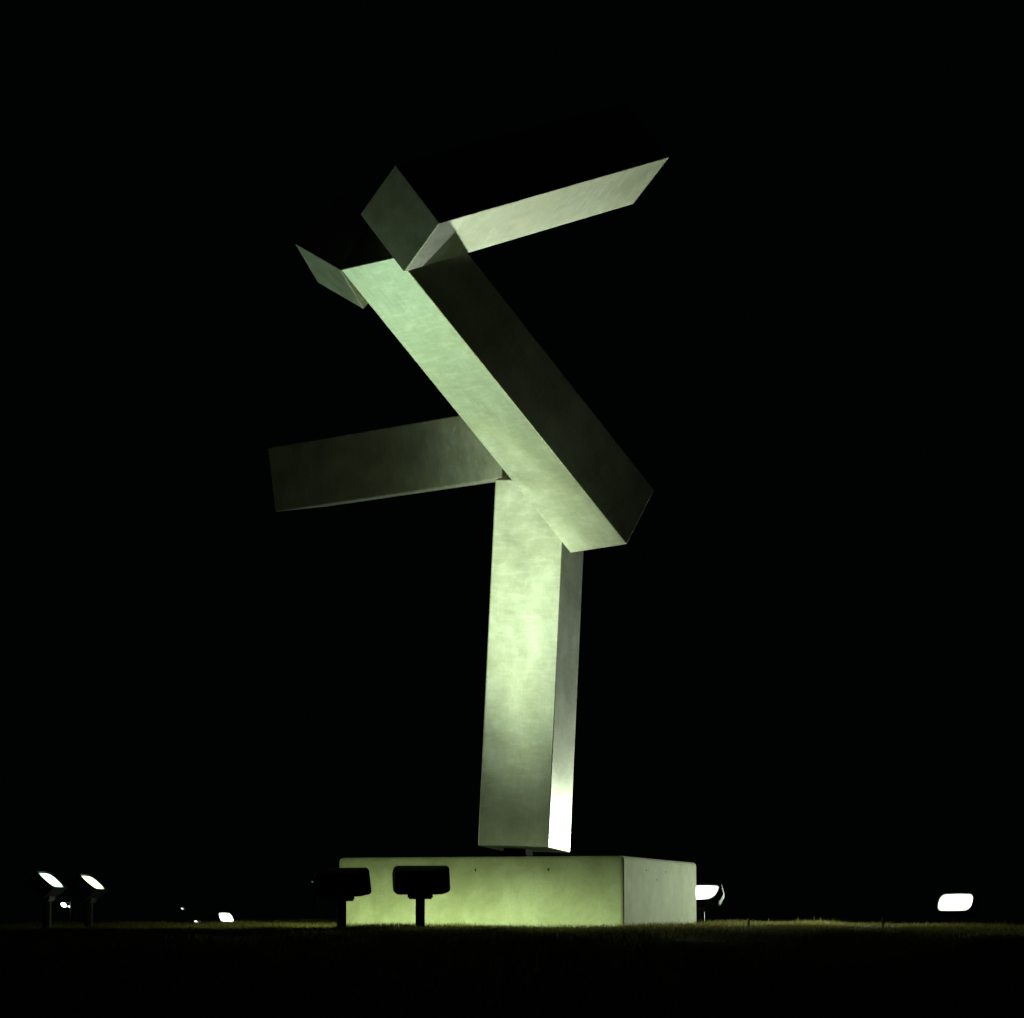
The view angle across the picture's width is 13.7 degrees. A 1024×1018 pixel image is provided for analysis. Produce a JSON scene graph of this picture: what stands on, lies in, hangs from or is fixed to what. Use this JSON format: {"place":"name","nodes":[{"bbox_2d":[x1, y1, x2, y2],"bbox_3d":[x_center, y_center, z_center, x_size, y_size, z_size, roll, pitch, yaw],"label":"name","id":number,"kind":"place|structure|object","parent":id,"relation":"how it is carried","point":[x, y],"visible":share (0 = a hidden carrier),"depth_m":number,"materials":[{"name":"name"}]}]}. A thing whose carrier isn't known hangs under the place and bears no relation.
{"place":"outdoors","nodes":[
{"label":"outdoors","id":0,"kind":"place"},
{"bbox_2d":[0,921,1023,1017],"bbox_3d":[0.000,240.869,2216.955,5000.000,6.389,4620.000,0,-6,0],"label":"ground","id":1,"kind":"structure","parent":0,"point":[977,983],"depth_m":25.20,"materials":[{"name":"black"}]},
{"bbox_2d":[28,871,66,928],"bbox_3d":[-4.251,3.640,38.934,0.256,0.662,0.480,-1,-6,11],"label":"floodlight","id":2,"kind":"object","parent":1,"relation":"on","point":[47,887],"visible":0.91,"depth_m":38.86,"materials":[{"name":"black metal"}]},
{"bbox_2d":[60,901,71,920],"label":"floodlight","id":3,"kind":"object","parent":1,"relation":"on","point":[63,904],"visible":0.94,"depth_m":248.86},
{"bbox_2d":[71,873,107,927],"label":"floodlight","id":4,"kind":"object","parent":1,"relation":"on","point":[89,889],"visible":0.91,"depth_m":40.35,"materials":[{"name":"black metal"}]},
{"bbox_2d":[212,912,234,921],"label":"floodlight","id":5,"kind":"object","parent":1,"relation":"on","point":[223,916],"visible":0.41,"depth_m":66.61,"materials":[{"name":"white glass"}]},
{"bbox_2d":[312,881,314,917],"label":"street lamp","id":6,"kind":"object","parent":1,"relation":"on","point":[313,900],"visible":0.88,"depth_m":298.74,"materials":[{"name":"black metal"}]},
{"bbox_2d":[314,868,370,929],"bbox_3d":[-1.430,3.319,35.639,0.480,0.635,0.200,-3,-7,27],"label":"floodlight","id":7,"kind":"object","parent":1,"relation":"on","point":[341,886],"visible":0.89,"depth_m":35.59,"materials":[{"name":"black metal"}]},
{"bbox_2d":[392,865,449,927],"bbox_3d":[-0.769,3.302,35.589,0.480,0.645,0.200,-1,-6,12],"label":"floodlight","id":8,"kind":"object","parent":1,"relation":"on","point":[420,884],"visible":0.92,"depth_m":35.55,"materials":[{"name":"black metal"}]},
{"bbox_2d":[340,856,695,927],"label":"concrete plinth","id":9,"kind":"structure","parent":1,"relation":"on","point":[545,891],"depth_m":38.74,"materials":[{"name":"concrete"}]},
{"bbox_2d":[268,102,668,856],"bbox_3d":[-1.343,-0.104,40.869,3.694,7.005,7.404,4,-7,-33],"label":"steel sculpture","id":10,"kind":"object","parent":9,"relation":"on","point":[530,436],"visible":0.91,"depth_m":39.24,"materials":[{"name":"silver metal"}]},
{"bbox_2d":[696,883,723,922],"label":"floodlight","id":11,"kind":"object","parent":1,"relation":"on","point":[709,896],"visible":0.44,"depth_m":41.93,"materials":[{"name":"white glass"}]},
{"bbox_2d":[935,892,978,923],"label":"floodlight","id":12,"kind":"object","parent":1,"relation":"on","point":[957,906],"visible":0.9,"depth_m":46.75,"materials":[{"name":"white glass"}]},
{"bbox_2d":[0,915,1023,937],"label":"lawn grass","id":13,"kind":"structure","parent":0,"point":[35,928],"depth_m":35.47,"materials":[{"name":"green plant"}]},
{"bbox_2d":[0,0,1023,924],"label":"sky","id":14,"kind":"structure","parent":0,"point":[800,684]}
]}

